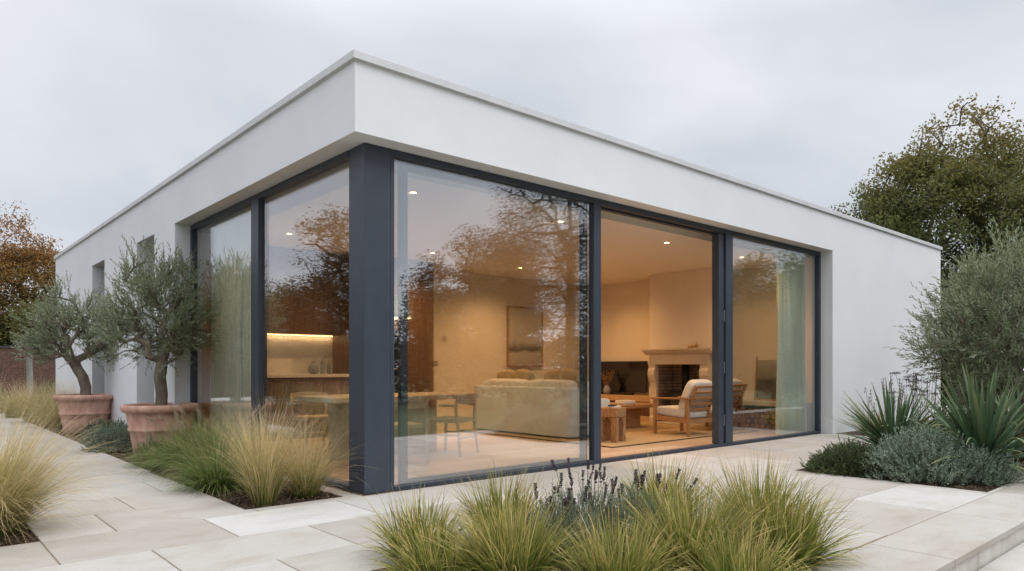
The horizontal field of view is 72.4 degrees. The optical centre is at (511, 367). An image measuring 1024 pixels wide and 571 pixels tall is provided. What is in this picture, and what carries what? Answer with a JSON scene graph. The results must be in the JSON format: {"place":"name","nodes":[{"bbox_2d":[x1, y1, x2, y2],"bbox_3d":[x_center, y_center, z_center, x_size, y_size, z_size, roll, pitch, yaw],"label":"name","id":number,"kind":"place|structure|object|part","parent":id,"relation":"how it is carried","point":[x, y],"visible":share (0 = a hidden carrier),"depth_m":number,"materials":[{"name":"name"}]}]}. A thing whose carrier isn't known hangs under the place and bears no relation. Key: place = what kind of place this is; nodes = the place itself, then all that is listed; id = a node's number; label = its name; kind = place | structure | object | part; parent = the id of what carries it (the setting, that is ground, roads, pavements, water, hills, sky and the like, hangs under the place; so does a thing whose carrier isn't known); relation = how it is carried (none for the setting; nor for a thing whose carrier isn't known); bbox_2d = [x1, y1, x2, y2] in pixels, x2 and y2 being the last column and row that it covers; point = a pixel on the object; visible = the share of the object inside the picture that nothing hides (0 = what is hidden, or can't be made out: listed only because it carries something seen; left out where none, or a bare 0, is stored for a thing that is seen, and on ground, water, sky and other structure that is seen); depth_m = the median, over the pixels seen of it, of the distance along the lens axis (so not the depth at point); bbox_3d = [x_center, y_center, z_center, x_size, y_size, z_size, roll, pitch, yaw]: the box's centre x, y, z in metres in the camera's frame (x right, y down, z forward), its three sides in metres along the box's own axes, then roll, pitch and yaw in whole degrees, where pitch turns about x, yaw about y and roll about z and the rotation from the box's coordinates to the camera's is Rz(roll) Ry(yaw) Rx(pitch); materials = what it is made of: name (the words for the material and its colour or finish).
{"place":"outdoors","nodes":[
{"label":"outdoors","id":0,"kind":"place"},
{"bbox_2d":[116,432,174,470],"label":"fountain grass","id":1,"kind":"object","parent":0,"point":[141,456],"depth_m":7.79,"materials":[{"name":"plant"}]},
{"bbox_2d":[80,234,222,405],"bbox_3d":[-4.669,-0.592,9.105,1.684,2.306,1.565,0,0,-42],"label":"olive tree","id":2,"kind":"object","parent":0,"point":[175,338],"visible":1,"depth_m":8.98,"materials":[{"name":"green plant"}]},
{"bbox_2d":[0,403,1023,570],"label":"terrace","id":3,"kind":"structure","parent":0,"point":[180,533],"depth_m":5.14,"materials":[{"name":"stone"}]},
{"bbox_2d":[0,421,1023,570],"bbox_3d":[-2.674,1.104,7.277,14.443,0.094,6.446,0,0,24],"label":"bark mulch","id":4,"kind":"object","parent":0,"point":[246,499],"visible":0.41,"depth_m":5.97,"materials":[{"name":"wood"}]},
{"bbox_2d":[0,388,15,411],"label":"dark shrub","id":5,"kind":"object","parent":4,"relation":"on","point":[3,392],"visible":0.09,"depth_m":17.19,"materials":[{"name":"green plant"}]},
{"bbox_2d":[0,373,50,417],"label":"feather grass","id":6,"kind":"object","parent":4,"relation":"on","point":[9,409],"depth_m":15.44,"materials":[{"name":"plant"}]},
{"bbox_2d":[0,372,77,427],"bbox_3d":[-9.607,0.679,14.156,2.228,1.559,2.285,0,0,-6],"label":"feather grass","id":7,"kind":"object","parent":4,"relation":"on","point":[26,407],"depth_m":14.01,"materials":[{"name":"plant"}]},
{"bbox_2d":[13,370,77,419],"bbox_3d":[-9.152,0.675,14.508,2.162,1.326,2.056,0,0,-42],"label":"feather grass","id":8,"kind":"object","parent":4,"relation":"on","point":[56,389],"depth_m":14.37,"materials":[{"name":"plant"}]},
{"bbox_2d":[0,373,161,558],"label":"feather grass","id":9,"kind":"object","parent":4,"relation":"on","point":[19,492],"depth_m":4.66,"materials":[{"name":"plant"}]},
{"bbox_2d":[52,393,112,433],"bbox_3d":[-7.375,0.786,12.088,0.955,0.658,0.955,0,0,33],"label":"terracotta pot","id":10,"kind":"object","parent":4,"relation":"on","point":[99,404],"visible":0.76,"depth_m":11.77,"materials":[{"name":"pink ceramic"}]},
{"bbox_2d":[5,268,117,394],"bbox_3d":[-7.534,-0.578,12.175,2.367,2.296,1.618,0,0,10],"label":"olive tree","id":11,"kind":"object","parent":10,"relation":"in","point":[54,337],"visible":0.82,"depth_m":11.95,"materials":[{"name":"green plant"}]},
{"bbox_2d":[75,417,128,440],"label":"shrub","id":12,"kind":"object","parent":4,"relation":"on","point":[108,422],"visible":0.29,"depth_m":10.97,"materials":[{"name":"green plant"}]},
{"bbox_2d":[77,421,131,452],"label":"shrub","id":13,"kind":"object","parent":4,"relation":"on","point":[119,435],"visible":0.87,"depth_m":9.19,"materials":[{"name":"green plant"}]},
{"bbox_2d":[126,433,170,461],"bbox_3d":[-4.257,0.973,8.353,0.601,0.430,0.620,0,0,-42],"label":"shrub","id":14,"kind":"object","parent":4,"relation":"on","point":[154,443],"visible":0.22,"depth_m":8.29,"materials":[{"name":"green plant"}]},
{"bbox_2d":[120,402,199,452],"bbox_3d":[-4.558,0.792,9.080,0.936,0.645,0.936,0,0,7],"label":"terracotta pot","id":15,"kind":"object","parent":4,"relation":"on","point":[137,419],"visible":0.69,"depth_m":8.74,"materials":[{"name":"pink ceramic"}]},
{"bbox_2d":[113,400,240,478],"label":"fountain grass","id":16,"kind":"object","parent":4,"relation":"on","point":[180,422],"depth_m":7.36,"materials":[{"name":"plant"}]},
{"bbox_2d":[151,434,251,497],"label":"fountain grass","id":17,"kind":"object","parent":4,"relation":"on","point":[210,479],"depth_m":6.22,"materials":[{"name":"plant"}]},
{"bbox_2d":[132,401,294,489],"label":"fountain grass","id":18,"kind":"object","parent":4,"relation":"on","point":[206,442],"depth_m":6.82,"materials":[{"name":"plant"}]},
{"bbox_2d":[192,385,333,507],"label":"feather grass","id":19,"kind":"object","parent":4,"relation":"on","point":[264,486],"depth_m":5.58,"materials":[{"name":"plant"}]},
{"bbox_2d":[232,414,363,498],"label":"feather grass","id":20,"kind":"object","parent":4,"relation":"on","point":[303,484],"depth_m":5.92,"materials":[{"name":"plant"}]},
{"bbox_2d":[346,482,481,570],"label":"grass tuft","id":21,"kind":"object","parent":4,"relation":"on","point":[419,518],"visible":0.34,"depth_m":4.01,"materials":[{"name":"plant"}]},
{"bbox_2d":[349,509,498,570],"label":"grass tuft","id":22,"kind":"object","parent":4,"relation":"on","point":[429,553],"visible":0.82,"depth_m":3.52,"materials":[{"name":"plant"}]},
{"bbox_2d":[54,49,942,495],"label":"house","id":23,"kind":"structure","parent":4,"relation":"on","point":[634,253],"depth_m":9.45,"materials":[{"name":"paint"}]},
{"bbox_2d":[190,230,197,443],"bbox_3d":[-3.657,-0.410,8.791,0.084,2.960,2.173,0,0,-42],"label":"window frame","id":24,"kind":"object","parent":23,"relation":"in","point":[193,233],"depth_m":9.56,"materials":[{"name":"metal"}]},
{"bbox_2d":[210,212,250,448],"bbox_3d":[-3.695,-0.440,9.182,0.154,3.050,1.410,0,0,-42],"label":"curtain","id":25,"kind":"object","parent":23,"relation":"hanging from","point":[230,371],"visible":0.77,"depth_m":9.04,"materials":[{"name":"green fabric"}]},
{"bbox_2d":[251,199,266,456],"bbox_3d":[-2.860,-0.413,7.905,0.104,2.943,0.210,0,0,-42],"label":"window frame","id":26,"kind":"structure","parent":23,"relation":"in","point":[258,206],"depth_m":7.83,"materials":[{"name":"metal"}]},
{"bbox_2d":[289,392,327,447],"bbox_3d":[-2.631,0.713,9.311,0.606,0.776,0.540,0,0,-40],"label":"dining chair","id":27,"kind":"object","parent":23,"relation":"on","point":[321,417],"visible":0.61,"depth_m":9.29,"materials":[{"name":"brown wood"}]},
{"bbox_2d":[202,235,433,440],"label":"kitchen units","id":28,"kind":"object","parent":23,"relation":"on","point":[307,307],"visible":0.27,"depth_m":11.24,"materials":[{"name":"brown wood"}]},
{"bbox_2d":[308,361,318,373],"bbox_3d":[-3.173,-0.001,11.174,0.180,0.200,0.180,0,0,-42],"label":"vase","id":29,"kind":"object","parent":28,"relation":"on","point":[313,367],"visible":1,"depth_m":11.12,"materials":[{"name":"grey ceramic"}]},
{"bbox_2d":[320,355,324,373],"bbox_3d":[-3.072,-0.051,11.331,0.066,0.300,0.066,0,0,-42],"label":"bottle","id":30,"kind":"object","parent":28,"relation":"on","point":[322,367],"visible":1,"depth_m":11.31,"materials":[{"name":"glass"}]},
{"bbox_2d":[327,360,330,373],"bbox_3d":[-2.989,-0.011,11.403,0.066,0.220,0.066,0,0,-42],"label":"bottle","id":31,"kind":"object","parent":28,"relation":"on","point":[328,368],"visible":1,"depth_m":11.38,"materials":[{"name":"glass"}]},
{"bbox_3d":[-2.009,-0.405,11.896,1.620,2.910,0.018,0,0,-42],"label":"door","id":32,"kind":"part","parent":28,"relation":"part of","materials":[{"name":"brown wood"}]},
{"bbox_2d":[295,392,478,459],"bbox_3d":[-1.563,0.722,8.993,2.140,0.753,1.000,0,0,-42],"label":"dining table","id":33,"kind":"object","parent":23,"relation":"on","point":[338,406],"visible":0.55,"depth_m":8.71,"materials":[{"name":"brown wood"}]},
{"bbox_2d":[394,223,411,318],"bbox_3d":[-1.477,-1.255,9.016,0.380,1.230,0.380,0,0,-42],"label":"pendant lamp","id":34,"kind":"object","parent":23,"relation":"hanging from","point":[396,309],"visible":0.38,"depth_m":8.96,"materials":[{"name":"beige ceramic"}]},
{"bbox_2d":[394,397,428,463],"bbox_3d":[-1.282,0.713,8.006,0.606,0.776,0.540,0,0,-38],"label":"dining chair","id":35,"kind":"object","parent":23,"relation":"on","point":[418,402],"visible":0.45,"depth_m":7.95,"materials":[{"name":"brown wood"}]},
{"bbox_2d":[428,393,478,456],"bbox_3d":[-0.744,0.713,8.941,0.540,0.776,0.606,0,0,24],"label":"dining chair","id":36,"kind":"object","parent":23,"relation":"on","point":[469,399],"visible":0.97,"depth_m":8.79,"materials":[{"name":"brown wood"}]},
{"bbox_2d":[398,164,586,484],"bbox_3d":[-0.090,-0.397,7.249,2.525,2.935,0.045,0,0,-42],"label":"sliding door","id":37,"kind":"structure","parent":23,"relation":"in","point":[403,170],"depth_m":6.65,"materials":[{"name":"metal"}]},
{"bbox_2d":[507,306,542,366],"bbox_3d":[0.279,-0.650,14.727,1.000,1.260,0.049,0,0,-42],"label":"painting","id":38,"kind":"object","parent":23,"relation":"attached to","point":[524,336],"visible":1,"depth_m":14.71,"materials":[{"name":"paper"}]},
{"bbox_2d":[589,203,600,460],"bbox_3d":[0.957,-0.412,8.069,0.120,2.947,0.084,0,0,-42],"label":"window frame","id":39,"kind":"structure","parent":23,"relation":"in","point":[594,209],"depth_m":8.03,"materials":[{"name":"metal"}]},
{"bbox_2d":[460,422,758,447],"bbox_3d":[1.675,1.095,12.214,3.900,0.012,3.530,0,0,-42],"label":"rug","id":40,"kind":"object","parent":23,"relation":"on","point":[643,434],"visible":0.56,"depth_m":11.43,"materials":[{"name":"carpet"}]},
{"bbox_2d":[472,378,609,437],"bbox_3d":[0.428,0.627,11.846,0.976,0.876,2.408,0,0,-42],"label":"sofa","id":41,"kind":"object","parent":40,"relation":"on","point":[548,407],"visible":0.93,"depth_m":11.34,"materials":[{"name":"fabric"}]},
{"bbox_2d":[497,369,514,378],"bbox_3d":[-0.074,0.250,12.501,0.217,0.446,0.458,0,0,-42],"label":"pillow","id":42,"kind":"object","parent":41,"relation":"on","point":[507,374],"visible":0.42,"depth_m":12.37,"materials":[{"name":"fabric"}]},
{"bbox_2d":[514,369,535,380],"bbox_3d":[0.230,0.240,12.143,0.214,0.438,0.449,0,0,-42],"label":"pillow","id":43,"kind":"object","parent":41,"relation":"on","point":[528,375],"visible":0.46,"depth_m":12.02,"materials":[{"name":"fabric"}]},
{"bbox_2d":[544,370,561,379],"bbox_3d":[0.734,0.250,11.588,0.216,0.442,0.453,0,0,-42],"label":"pillow","id":44,"kind":"object","parent":41,"relation":"on","point":[553,374],"visible":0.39,"depth_m":11.50,"materials":[{"name":"fabric"}]},
{"bbox_2d":[560,369,578,387],"bbox_3d":[0.964,0.240,11.283,0.218,0.449,0.461,0,0,-42],"label":"pillow","id":45,"kind":"object","parent":41,"relation":"on","point":[569,374],"visible":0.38,"depth_m":11.18,"materials":[{"name":"fabric"}]},
{"bbox_2d":[587,381,588,397],"bbox_3d":[1.167,0.440,11.370,0.460,0.440,0.200,0,0,-17],"label":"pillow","id":46,"kind":"object","parent":41,"relation":"on","point":[587,389],"visible":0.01,"depth_m":11.29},
{"bbox_2d":[601,407,625,442],"bbox_3d":[1.475,0.839,10.373,0.330,0.500,0.330,0,0,34],"label":"stool","id":47,"kind":"object","parent":40,"relation":"on","point":[613,425],"visible":0.88,"depth_m":10.29,"materials":[{"name":"wood"}]},
{"bbox_2d":[610,402,658,428],"bbox_3d":[1.958,0.872,12.724,1.320,0.435,0.920,0,0,-42],"label":"coffee table","id":48,"kind":"object","parent":40,"relation":"on","point":[632,415],"visible":0.26,"depth_m":12.57,"materials":[{"name":"brown wood"}]},
{"bbox_2d":[615,403,635,404],"bbox_3d":[2.020,0.641,12.459,0.220,0.024,0.320,0,0,44],"label":"book","id":49,"kind":"object","parent":48,"relation":"on","point":[624,403],"visible":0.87,"depth_m":12.35,"materials":[{"name":"grey paper"}]},
{"bbox_2d":[651,379,711,436],"bbox_3d":[2.883,0.639,11.539,0.765,0.903,0.882,0,0,-38],"label":"armchair","id":50,"kind":"object","parent":40,"relation":"on","point":[694,402],"visible":0.88,"depth_m":11.29,"materials":[{"name":"fabric"}]},
{"bbox_2d":[705,378,747,428],"bbox_3d":[3.633,0.639,12.363,0.882,0.903,0.765,0,0,42],"label":"armchair","id":51,"kind":"object","parent":40,"relation":"on","point":[738,385],"visible":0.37,"depth_m":12.28,"materials":[{"name":"brown wood"}]},
{"bbox_2d":[601,394,649,420],"bbox_3d":[2.334,0.840,15.162,0.499,0.520,2.088,0,0,-42],"label":"tv bench","id":52,"kind":"object","parent":23,"relation":"on","point":[644,414],"visible":0.05,"depth_m":14.53,"materials":[{"name":"brown wood"}]},
{"bbox_2d":[603,385,610,393],"bbox_3d":[2.079,0.479,15.289,0.170,0.200,0.170,0,0,-42],"label":"vase","id":53,"kind":"object","parent":52,"relation":"on","point":[607,389],"visible":1,"depth_m":15.23,"materials":[{"name":"grey ceramic"}]},
{"bbox_2d":[601,369,613,384],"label":"dried flowers","id":54,"kind":"object","parent":53,"relation":"in","point":[605,382],"visible":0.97,"depth_m":15.29,"materials":[{"name":"orange plant"}]},
{"bbox_2d":[601,391,633,394],"bbox_3d":[2.271,0.552,15.192,0.100,0.055,0.900,0,0,-42],"label":"soundbar","id":55,"kind":"object","parent":52,"relation":"on","point":[622,393],"visible":0.76,"depth_m":15.03,"materials":[{"name":"black metal"}]},
{"bbox_2d":[601,361,647,392],"bbox_3d":[2.366,0.218,15.356,0.180,0.720,1.440,0,0,-42],"label":"television","id":56,"kind":"object","parent":52,"relation":"on","point":[629,376],"visible":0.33,"depth_m":15.22,"materials":[{"name":"black glass"}]},
{"bbox_2d":[641,347,711,426],"bbox_3d":[3.413,0.362,13.705,0.780,1.475,1.580,0,0,-42],"label":"fireplace","id":57,"kind":"object","parent":23,"relation":"on","point":[665,371],"visible":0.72,"depth_m":13.93,"materials":[{"name":"stone"}]},
{"bbox_2d":[667,364,688,417],"bbox_3d":[3.412,0.499,13.851,0.429,1.140,0.580,0,0,-42],"label":"wood stove","id":58,"kind":"object","parent":57,"relation":"in","point":[685,380],"visible":0.3,"depth_m":13.82,"materials":[{"name":"black metal"}]},
{"bbox_3d":[3.273,0.719,13.728,0.057,0.420,0.440,0,0,-42],"label":"door","id":59,"kind":"part","parent":58,"relation":"part of","materials":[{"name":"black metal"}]},
{"bbox_2d":[766,424,774,428],"bbox_3d":[4.685,1.048,12.539,0.360,0.084,0.083,0,0,-42],"label":"firewood log","id":60,"kind":"object","parent":23,"relation":"on","point":[768,426],"visible":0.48,"depth_m":12.43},
{"bbox_2d":[734,399,811,431],"bbox_3d":[4.620,0.850,12.610,0.459,0.500,1.700,0,0,-42],"label":"log shelf","id":61,"kind":"object","parent":23,"relation":"on","point":[808,405],"visible":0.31,"depth_m":12.30,"materials":[{"name":"stone"}]},
{"bbox_2d":[754,356,776,400],"bbox_3d":[4.835,0.171,12.680,0.031,0.860,0.900,8,-5,-41],"label":"picture","id":62,"kind":"object","parent":61,"relation":"on","point":[765,379],"visible":0.33,"depth_m":12.85,"materials":[{"name":"paper"}]},
{"bbox_2d":[775,250,806,434],"bbox_3d":[4.648,-0.440,11.647,0.860,3.050,0.157,0,0,-42],"label":"curtain","id":63,"kind":"object","parent":23,"relation":"hanging from","point":[791,401],"visible":0.95,"depth_m":11.63,"materials":[{"name":"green fabric"}]},
{"bbox_2d":[814,256,820,430],"bbox_3d":[4.144,-0.410,10.891,2.743,2.960,0.084,0,0,-42],"label":"window frame","id":64,"kind":"structure","parent":23,"relation":"in","point":[817,259],"depth_m":11.76,"materials":[{"name":"metal"}]},
{"bbox_2d":[442,462,565,543],"bbox_3d":[-0.021,0.889,4.452,0.976,0.607,1.026,0,0,-42],"label":"grass tuft","id":65,"kind":"object","parent":4,"relation":"on","point":[493,492],"visible":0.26,"depth_m":4.40,"materials":[{"name":"plant"}]},
{"bbox_2d":[2,420,1021,570],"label":"terrace base","id":66,"kind":"object","parent":4,"relation":"on","point":[467,552],"visible":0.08,"depth_m":4.68,"materials":[{"name":"concrete"}]},
{"bbox_2d":[411,478,615,570],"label":"grass tuft","id":67,"kind":"object","parent":4,"relation":"on","point":[514,550],"visible":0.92,"depth_m":3.42,"materials":[{"name":"plant"}]},
{"bbox_2d":[512,473,624,570],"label":"lavender","id":68,"kind":"object","parent":4,"relation":"on","point":[566,503],"visible":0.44,"depth_m":3.80,"materials":[{"name":"green plant"}]},
{"bbox_2d":[534,458,642,554],"bbox_3d":[0.479,0.852,4.373,0.759,0.552,0.752,0,0,-42],"label":"lavender","id":69,"kind":"object","parent":4,"relation":"on","point":[594,497],"visible":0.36,"depth_m":4.30,"materials":[{"name":"green plant"}]},
{"bbox_2d":[531,499,703,570],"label":"grass tuft","id":70,"kind":"object","parent":4,"relation":"on","point":[606,559],"visible":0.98,"depth_m":3.31,"materials":[{"name":"plant"}]},
{"bbox_2d":[586,468,697,555],"bbox_3d":[0.760,0.864,4.147,0.722,0.536,0.684,0,0,15],"label":"lavender","id":71,"kind":"object","parent":4,"relation":"on","point":[620,500],"visible":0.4,"depth_m":4.11,"materials":[{"name":"green plant"}]},
{"bbox_2d":[591,446,730,537],"bbox_3d":[1.010,0.854,4.646,1.074,0.697,1.068,0,0,-42],"label":"grass tuft","id":72,"kind":"object","parent":4,"relation":"on","point":[651,482],"visible":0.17,"depth_m":4.66,"materials":[{"name":"plant"}]},
{"bbox_2d":[602,461,796,570],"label":"grass tuft","id":73,"kind":"object","parent":4,"relation":"on","point":[683,517],"visible":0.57,"depth_m":3.69,"materials":[{"name":"plant"}]},
{"bbox_2d":[663,510,821,570],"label":"grass tuft","id":74,"kind":"object","parent":4,"relation":"on","point":[732,562],"visible":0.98,"depth_m":3.34,"materials":[{"name":"plant"}]},
{"bbox_2d":[668,448,860,561],"bbox_3d":[1.528,0.840,4.362,1.186,0.724,1.156,0,0,-42],"label":"grass tuft","id":75,"kind":"object","parent":4,"relation":"on","point":[756,488],"visible":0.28,"depth_m":4.26,"materials":[{"name":"plant"}]},
{"bbox_2d":[712,471,895,570],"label":"grass tuft","id":76,"kind":"object","parent":4,"relation":"on","point":[809,529],"visible":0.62,"depth_m":3.83,"materials":[{"name":"plant"}]},
{"bbox_2d":[799,435,908,479],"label":"shrub","id":77,"kind":"object","parent":4,"relation":"on","point":[841,458],"visible":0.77,"depth_m":7.24,"materials":[{"name":"green plant"}]},
{"bbox_2d":[839,404,895,434],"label":"dry grass","id":78,"kind":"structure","parent":4,"relation":"on","point":[861,426],"depth_m":11.38,"materials":[{"name":"plant"}]},
{"bbox_2d":[823,377,949,446],"bbox_3d":[4.522,0.620,8.350,1.582,1.025,1.638,0,0,-42],"label":"yucca","id":79,"kind":"object","parent":4,"relation":"on","point":[889,425],"visible":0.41,"depth_m":8.22,"materials":[{"name":"green plant"}]},
{"bbox_2d":[864,372,926,434],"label":"seed head plant","id":80,"kind":"object","parent":4,"relation":"on","point":[902,390],"visible":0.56,"depth_m":10.35,"materials":[{"name":"plant"}]},
{"bbox_2d":[889,367,967,430],"bbox_3d":[5.682,0.550,9.528,1.061,1.141,0.821,0,0,14],"label":"seed head plant","id":81,"kind":"object","parent":4,"relation":"on","point":[917,380],"visible":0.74,"depth_m":9.55,"materials":[{"name":"plant"}]},
{"bbox_2d":[860,416,1002,486],"bbox_3d":[4.128,0.807,6.994,1.225,0.686,1.202,0,0,-42],"label":"shrub","id":82,"kind":"object","parent":4,"relation":"on","point":[930,447],"visible":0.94,"depth_m":6.78,"materials":[{"name":"green plant"}]},
{"bbox_2d":[883,361,1023,476],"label":"yucca","id":83,"kind":"object","parent":4,"relation":"on","point":[988,431],"visible":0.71,"depth_m":6.86,"materials":[{"name":"green plant"}]},
{"bbox_2d":[884,217,1023,411],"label":"olive bush","id":84,"kind":"object","parent":4,"relation":"on","point":[1007,357],"visible":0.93,"depth_m":9.47,"materials":[{"name":"green plant"}]},
{"bbox_2d":[915,385,1023,460],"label":"leafy shrub","id":85,"kind":"object","parent":4,"relation":"on","point":[947,416],"visible":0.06,"depth_m":8.99,"materials":[{"name":"green plant"}]},
{"bbox_2d":[927,436,1023,486],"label":"shrub","id":86,"kind":"object","parent":4,"relation":"on","point":[1008,474],"visible":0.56,"depth_m":6.65,"materials":[{"name":"green plant"}]},
{"bbox_2d":[952,382,1023,439],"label":"yucca","id":87,"kind":"object","parent":4,"relation":"on","point":[1013,400],"visible":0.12,"depth_m":8.15,"materials":[{"name":"green plant"}]},
{"bbox_2d":[1009,419,1023,467],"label":"leafy shrub","id":88,"kind":"object","parent":4,"relation":"on","point":[1020,436],"visible":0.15,"depth_m":8.01,"materials":[{"name":"green plant"}]},
{"bbox_2d":[0,0,1023,370],"label":"sky","id":89,"kind":"structure","parent":0,"point":[102,102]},
{"bbox_2d":[763,419,771,423],"bbox_3d":[4.646,0.956,12.552,0.360,0.091,0.089,0,0,-42],"label":"firewood log","id":90,"kind":"object","parent":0,"point":[766,421],"visible":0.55,"depth_m":12.44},
{"bbox_2d":[941,376,1020,406],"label":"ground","id":91,"kind":"structure","parent":0,"point":[1010,404],"depth_m":28.20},
{"bbox_2d":[0,287,54,401],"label":"sapling","id":92,"kind":"object","parent":91,"relation":"on","point":[29,367],"visible":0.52,"depth_m":19.37,"materials":[{"name":"orange plant"}]},
{"bbox_2d":[0,346,55,400],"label":"brick wall","id":93,"kind":"structure","parent":91,"relation":"on","point":[11,367],"depth_m":24.65,"materials":[{"name":"red"}]},
{"bbox_2d":[0,200,62,345],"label":"autumn tree","id":94,"kind":"object","parent":91,"relation":"on","point":[24,265],"visible":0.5,"depth_m":29.30,"materials":[{"name":"orange plant"}]},
{"bbox_2d":[33,378,55,402],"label":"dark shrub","id":95,"kind":"object","parent":91,"relation":"on","point":[47,389],"visible":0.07,"depth_m":21.39,"materials":[{"name":"green plant"}]},
{"bbox_2d":[828,93,1023,405],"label":"turning tree","id":96,"kind":"object","parent":91,"relation":"on","point":[956,181],"visible":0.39,"depth_m":23.44,"materials":[{"name":"green plant"}]},
{"bbox_2d":[941,334,997,403],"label":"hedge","id":97,"kind":"object","parent":91,"relation":"on","point":[942,389],"visible":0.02,"depth_m":26.85,"materials":[{"name":"green plant"}]},
{"bbox_2d":[947,527,1023,570],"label":"terrace step","id":98,"kind":"object","parent":91,"relation":"on","point":[985,557],"visible":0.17,"depth_m":4.55,"materials":[{"name":"stone"}]},
{"bbox_2d":[978,542,1023,570],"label":"paving","id":99,"kind":"structure","parent":0,"point":[1012,559],"depth_m":4.49,"materials":[{"name":"stone"}]},
{"bbox_3d":[4.404,1.048,12.836,0.360,0.094,0.093,0,0,-42],"label":"firewood log","id":100,"kind":"object","parent":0,"visible":0},
{"bbox_2d":[747,418,754,422],"bbox_3d":[4.426,0.956,12.799,0.360,0.085,0.083,0,0,-42],"label":"firewood log","id":101,"kind":"object","parent":100,"relation":"on","point":[749,420],"visible":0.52,"depth_m":12.69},
{"bbox_3d":[2.020,0.615,12.458,0.300,0.024,0.220,0,0,-41],"label":"book","id":102,"kind":"object","parent":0,"visible":0},
{"bbox_2d":[615,400,634,401],"bbox_3d":[2.020,0.591,12.459,0.280,0.024,0.220,0,0,-36],"label":"book","id":103,"kind":"object","parent":102,"relation":"on","point":[624,400],"visible":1,"depth_m":12.38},
{"bbox_3d":[4.662,0.864,12.527,0.360,0.083,0.082,0,0,-42],"label":"firewood log","id":104,"kind":"object","parent":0,"visible":0},
{"bbox_2d":[764,408,775,413],"bbox_3d":[4.665,0.772,12.568,0.360,0.098,0.097,0,0,-42],"label":"firewood log","id":105,"kind":"object","parent":104,"relation":"on","point":[766,410],"visible":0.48,"depth_m":12.46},
{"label":"firewood log","id":106,"kind":"object","parent":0,"visible":0},
{"bbox_2d":[753,407,765,412],"bbox_3d":[4.527,0.772,12.746,0.360,0.099,0.098,0,0,-42],"label":"firewood log","id":107,"kind":"object","parent":106,"relation":"on","point":[755,410],"visible":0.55,"depth_m":12.64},
{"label":"firewood log","id":108,"kind":"object","parent":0,"visible":0},
{"bbox_2d":[748,407,759,412],"bbox_3d":[4.458,0.772,12.817,0.360,0.100,0.099,0,0,-42],"label":"firewood log","id":109,"kind":"object","parent":108,"relation":"on","point":[750,410],"visible":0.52,"depth_m":12.71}
]}

